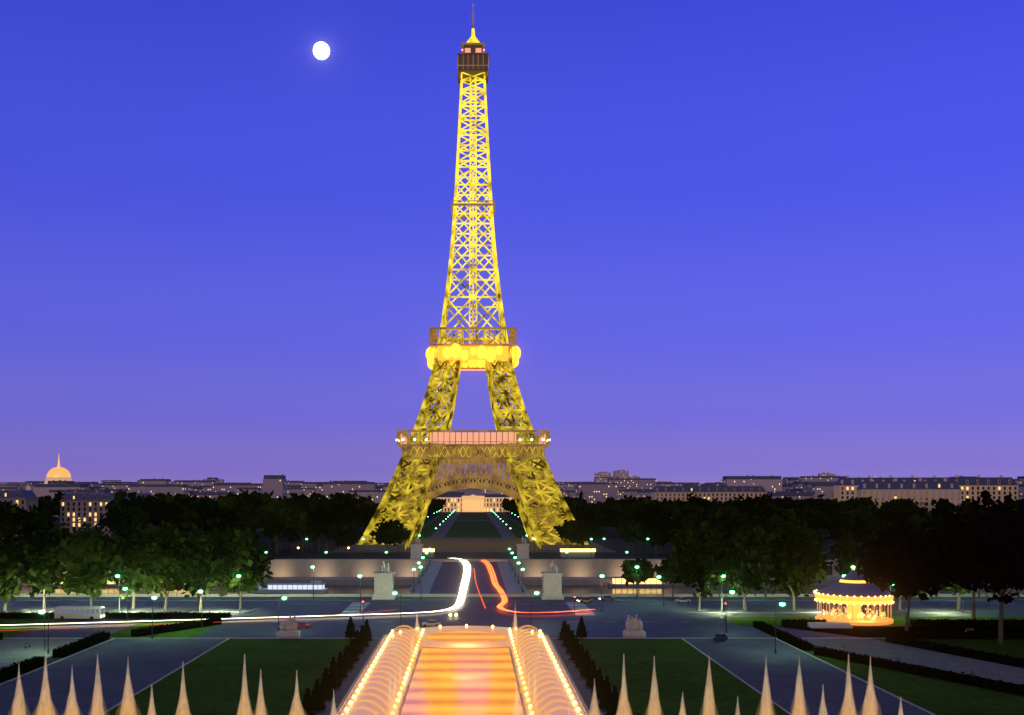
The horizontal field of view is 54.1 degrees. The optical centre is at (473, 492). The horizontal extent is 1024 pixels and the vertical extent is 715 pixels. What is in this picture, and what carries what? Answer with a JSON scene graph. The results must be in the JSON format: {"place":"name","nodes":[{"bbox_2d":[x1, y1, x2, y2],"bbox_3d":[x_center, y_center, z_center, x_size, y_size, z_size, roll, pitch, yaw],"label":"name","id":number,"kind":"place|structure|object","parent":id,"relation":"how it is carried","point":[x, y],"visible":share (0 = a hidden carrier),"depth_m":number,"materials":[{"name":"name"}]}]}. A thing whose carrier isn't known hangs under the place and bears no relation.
{"place":"outdoors","nodes":[
{"label":"outdoors","id":0,"kind":"place"},
{"bbox_2d":[9,558,592,630],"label":"light trails","id":1,"kind":"object","parent":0,"point":[464,585],"visible":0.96,"depth_m":279.35,"materials":[{"name":"white"}]},
{"bbox_2d":[313,42,329,59],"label":"moon","id":2,"kind":"object","parent":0,"point":[321,50],"visible":1,"depth_m":39784.69,"materials":[{"name":"white"}]},
{"bbox_2d":[0,512,931,714],"bbox_3d":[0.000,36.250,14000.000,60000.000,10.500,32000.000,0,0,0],"label":"ground","id":3,"kind":"structure","parent":0,"point":[620,546],"depth_m":509.76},
{"bbox_2d":[0,487,38,538],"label":"building","id":4,"kind":"structure","parent":3,"relation":"on","point":[24,499],"depth_m":632.27,"materials":[{"name":"grey stone"}]},
{"bbox_2d":[60,490,154,537],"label":"building","id":5,"kind":"structure","parent":3,"relation":"on","point":[89,508],"depth_m":691.00,"materials":[{"name":"grey stone"}]},
{"bbox_2d":[372,560,395,599],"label":"pylon","id":6,"kind":"object","parent":3,"relation":"on","point":[383,585],"visible":0.99,"depth_m":289.40,"materials":[{"name":"stone"}]},
{"bbox_2d":[410,536,423,558],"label":"pylon","id":7,"kind":"object","parent":3,"relation":"on","point":[417,551],"visible":0.97,"depth_m":450.40,"materials":[{"name":"stone"}]},
{"bbox_2d":[423,549,434,556],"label":"kiosk","id":8,"kind":"object","parent":3,"relation":"on","point":[432,551],"visible":0.74,"depth_m":479.41,"materials":[{"name":"grey"}]},
{"bbox_2d":[408,559,528,593],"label":"bridge","id":9,"kind":"structure","parent":3,"relation":"on","point":[440,577],"depth_m":355.96,"materials":[{"name":"asphalt"}]},
{"bbox_2d":[355,4,591,549],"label":"eiffel tower","id":10,"kind":"structure","parent":3,"relation":"on","point":[454,449],"depth_m":574.83,"materials":[{"name":"yellow metal"}]},
{"bbox_2d":[462,488,512,511],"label":"building central pavilion","id":11,"kind":"structure","parent":3,"relation":"on","point":[472,502],"depth_m":1602.00,"materials":[{"name":"stone"}]},
{"bbox_2d":[39,509,963,653],"bbox_3d":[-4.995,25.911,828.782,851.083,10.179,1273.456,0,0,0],"label":"street lamps","id":12,"kind":"object","parent":3,"relation":"on","point":[395,593],"visible":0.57,"depth_m":257.41,"materials":[{"name":"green metal"}]},
{"bbox_2d":[20,559,989,584],"bbox_3d":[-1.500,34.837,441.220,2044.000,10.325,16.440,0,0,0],"label":"quay wall","id":13,"kind":"structure","parent":3,"relation":"on","point":[349,571],"depth_m":446.94,"materials":[{"name":"beige stone"}]},
{"bbox_2d":[0,510,1019,610],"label":"trees","id":14,"kind":"object","parent":3,"relation":"on","point":[136,556],"visible":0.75,"depth_m":260.20,"materials":[{"name":"green plant"}]},
{"bbox_2d":[0,489,1023,555],"bbox_3d":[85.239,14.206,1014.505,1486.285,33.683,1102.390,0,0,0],"label":"bank trees","id":15,"kind":"object","parent":3,"relation":"on","point":[302,517],"visible":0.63,"depth_m":509.39,"materials":[{"name":"green plant"}]},
{"bbox_2d":[0,468,1023,516],"bbox_3d":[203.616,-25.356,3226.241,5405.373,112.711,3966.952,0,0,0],"label":"city skyline","id":16,"kind":"structure","parent":3,"relation":"on","point":[604,486],"depth_m":1388.59,"materials":[{"name":"grey stone"}]},
{"bbox_2d":[45,455,71,483],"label":"dome","id":17,"kind":"structure","parent":16,"relation":"attached to","point":[58,473],"depth_m":2281.83,"materials":[{"name":"gold metal"}]},
{"bbox_2d":[10,594,1023,596],"bbox_3d":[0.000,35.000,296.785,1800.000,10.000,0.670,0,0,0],"label":"quay wall","id":18,"kind":"structure","parent":3,"relation":"on","point":[442,595],"depth_m":296.45,"materials":[{"name":"stone"}]},
{"bbox_2d":[516,536,529,558],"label":"pylon","id":19,"kind":"object","parent":3,"relation":"on","point":[523,551],"visible":0.97,"depth_m":450.40,"materials":[{"name":"stone"}]},
{"bbox_2d":[540,560,563,599],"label":"pylon","id":20,"kind":"object","parent":3,"relation":"on","point":[551,585],"visible":1,"depth_m":289.40,"materials":[{"name":"stone"}]},
{"bbox_2d":[559,549,595,556],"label":"kiosk","id":21,"kind":"object","parent":3,"relation":"on","point":[580,553],"visible":1,"depth_m":479.41,"materials":[{"name":"grey"}]},
{"bbox_2d":[651,484,766,502],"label":"building","id":22,"kind":"structure","parent":3,"relation":"on","point":[722,494],"depth_m":989.45,"materials":[{"name":"beige stone"}]},
{"bbox_2d":[856,478,961,510],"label":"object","id":23,"kind":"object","parent":3,"relation":"on","point":[920,491],"visible":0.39,"depth_m":749.61,"materials":[{"name":"beige stone"}]},
{"bbox_2d":[834,475,1018,506],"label":"building","id":24,"kind":"structure","parent":3,"relation":"on","point":[1000,487],"depth_m":884.03,"materials":[{"name":"beige stone"}]},
{"bbox_2d":[851,490,1023,643],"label":"trees","id":25,"kind":"object","parent":3,"relation":"on","point":[973,550],"visible":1,"depth_m":207.81,"materials":[{"name":"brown plant"}]},
{"bbox_2d":[331,513,615,551],"bbox_3d":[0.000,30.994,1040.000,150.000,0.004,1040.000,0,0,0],"label":"lawn","id":26,"kind":"structure","parent":0,"point":[469,532],"depth_m":723.52,"materials":[{"name":"green plant"}]},
{"bbox_2d":[437,494,509,511],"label":"building wings","id":27,"kind":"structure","parent":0,"point":[492,503],"depth_m":1610.00,"materials":[{"name":"beige stone"}]},
{"bbox_2d":[0,597,1023,714],"bbox_3d":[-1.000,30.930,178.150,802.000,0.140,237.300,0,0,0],"label":"ground","id":28,"kind":"structure","parent":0,"point":[102,678],"depth_m":215.69,"materials":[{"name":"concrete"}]},
{"bbox_2d":[54,606,104,619],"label":"coach","id":29,"kind":"object","parent":28,"relation":"on","point":[79,612],"visible":1,"depth_m":243.10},
{"bbox_2d":[277,617,300,637],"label":"statue","id":30,"kind":"object","parent":28,"relation":"on","point":[288,628],"visible":1,"depth_m":214.08,"materials":[{"name":"stone"}]},
{"bbox_2d":[298,621,310,628],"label":"red car","id":31,"kind":"object","parent":28,"relation":"on","point":[302,624],"visible":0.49,"depth_m":228.19,"materials":[{"name":"red paint"}]},
{"bbox_2d":[43,596,725,649],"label":"lamp posts","id":32,"kind":"object","parent":28,"relation":"on","point":[44,614],"visible":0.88,"depth_m":238.57,"materials":[{"name":"grey metal"}]},
{"bbox_2d":[422,620,440,626],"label":"silver car","id":33,"kind":"object","parent":28,"relation":"on","point":[431,623],"visible":0.95,"depth_m":231.39,"materials":[{"name":"grey paint"}]},
{"bbox_2d":[333,624,590,714],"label":"fountain basin","id":34,"kind":"object","parent":28,"relation":"on","point":[465,670],"visible":0.88,"depth_m":165.71,"materials":[{"name":"brown"}]},
{"bbox_2d":[341,625,582,714],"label":"fountain water jets","id":35,"kind":"object","parent":34,"relation":"on","point":[418,646],"visible":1,"depth_m":159.64},
{"bbox_2d":[24,628,975,675],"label":"park benches","id":36,"kind":"object","parent":28,"relation":"on","point":[898,657],"visible":0.91,"depth_m":199.29,"materials":[{"name":"brown wood"}]},
{"bbox_2d":[577,597,592,602],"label":"car","id":37,"kind":"object","parent":28,"relation":"on","point":[584,599],"visible":1,"depth_m":281.66,"materials":[{"name":"brown paint"}]},
{"bbox_2d":[599,595,614,600],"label":"car","id":38,"kind":"object","parent":28,"relation":"on","point":[606,597],"visible":0.92,"depth_m":286.46,"materials":[{"name":"grey paint"}]},
{"bbox_2d":[623,615,645,637],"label":"statue","id":39,"kind":"object","parent":28,"relation":"on","point":[634,628],"visible":1,"depth_m":214.04,"materials":[{"name":"stone"}]},
{"bbox_2d":[675,597,690,602],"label":"car","id":40,"kind":"object","parent":28,"relation":"on","point":[681,599],"visible":1,"depth_m":281.45,"materials":[{"name":"grey paint"}]},
{"bbox_2d":[714,633,726,641],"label":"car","id":41,"kind":"object","parent":28,"relation":"on","point":[722,637],"visible":1,"depth_m":208.72,"materials":[{"name":"grey paint"}]},
{"bbox_2d":[807,622,852,627],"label":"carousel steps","id":42,"kind":"structure","parent":28,"relation":"on","point":[828,624],"depth_m":229.50,"materials":[{"name":"grey stone"}]},
{"bbox_2d":[0,617,1023,714],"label":"garden lawn","id":43,"kind":"structure","parent":0,"point":[278,677],"depth_m":166.04,"materials":[{"name":"green plant"}]},
{"bbox_2d":[0,611,1023,714],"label":"hedges","id":44,"kind":"object","parent":43,"relation":"on","point":[601,691],"visible":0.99,"depth_m":189.86,"materials":[{"name":"green plant"}]},
{"bbox_2d":[814,567,893,625],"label":"carousel","id":45,"kind":"object","parent":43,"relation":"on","point":[853,590],"visible":0.94,"depth_m":237.45,"materials":[{"name":"yellow"}]},
{"bbox_2d":[0,0,1023,483],"label":"sky","id":46,"kind":"structure","parent":0,"point":[783,238],"materials":[{"name":"blue"}]},
{"bbox_2d":[14,585,1023,593],"bbox_3d":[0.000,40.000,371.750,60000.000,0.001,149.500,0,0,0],"label":"river","id":47,"kind":"structure","parent":0,"point":[566,589],"depth_m":409.14,"materials":[{"name":"blue liquid"}]},
{"bbox_2d":[53,581,120,586],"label":"moored boat","id":48,"kind":"object","parent":47,"relation":"on","point":[110,584],"visible":0.06,"depth_m":424.75,"materials":[{"name":"yellow"}]},
{"bbox_2d":[251,580,328,592],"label":"river boat","id":49,"kind":"object","parent":47,"relation":"on","point":[319,586],"visible":0.94,"depth_m":399.33,"materials":[{"name":"white"}]},
{"bbox_2d":[608,577,665,586],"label":"moored boat","id":50,"kind":"object","parent":47,"relation":"on","point":[649,582],"visible":0.55,"depth_m":425.25,"materials":[{"name":"yellow"}]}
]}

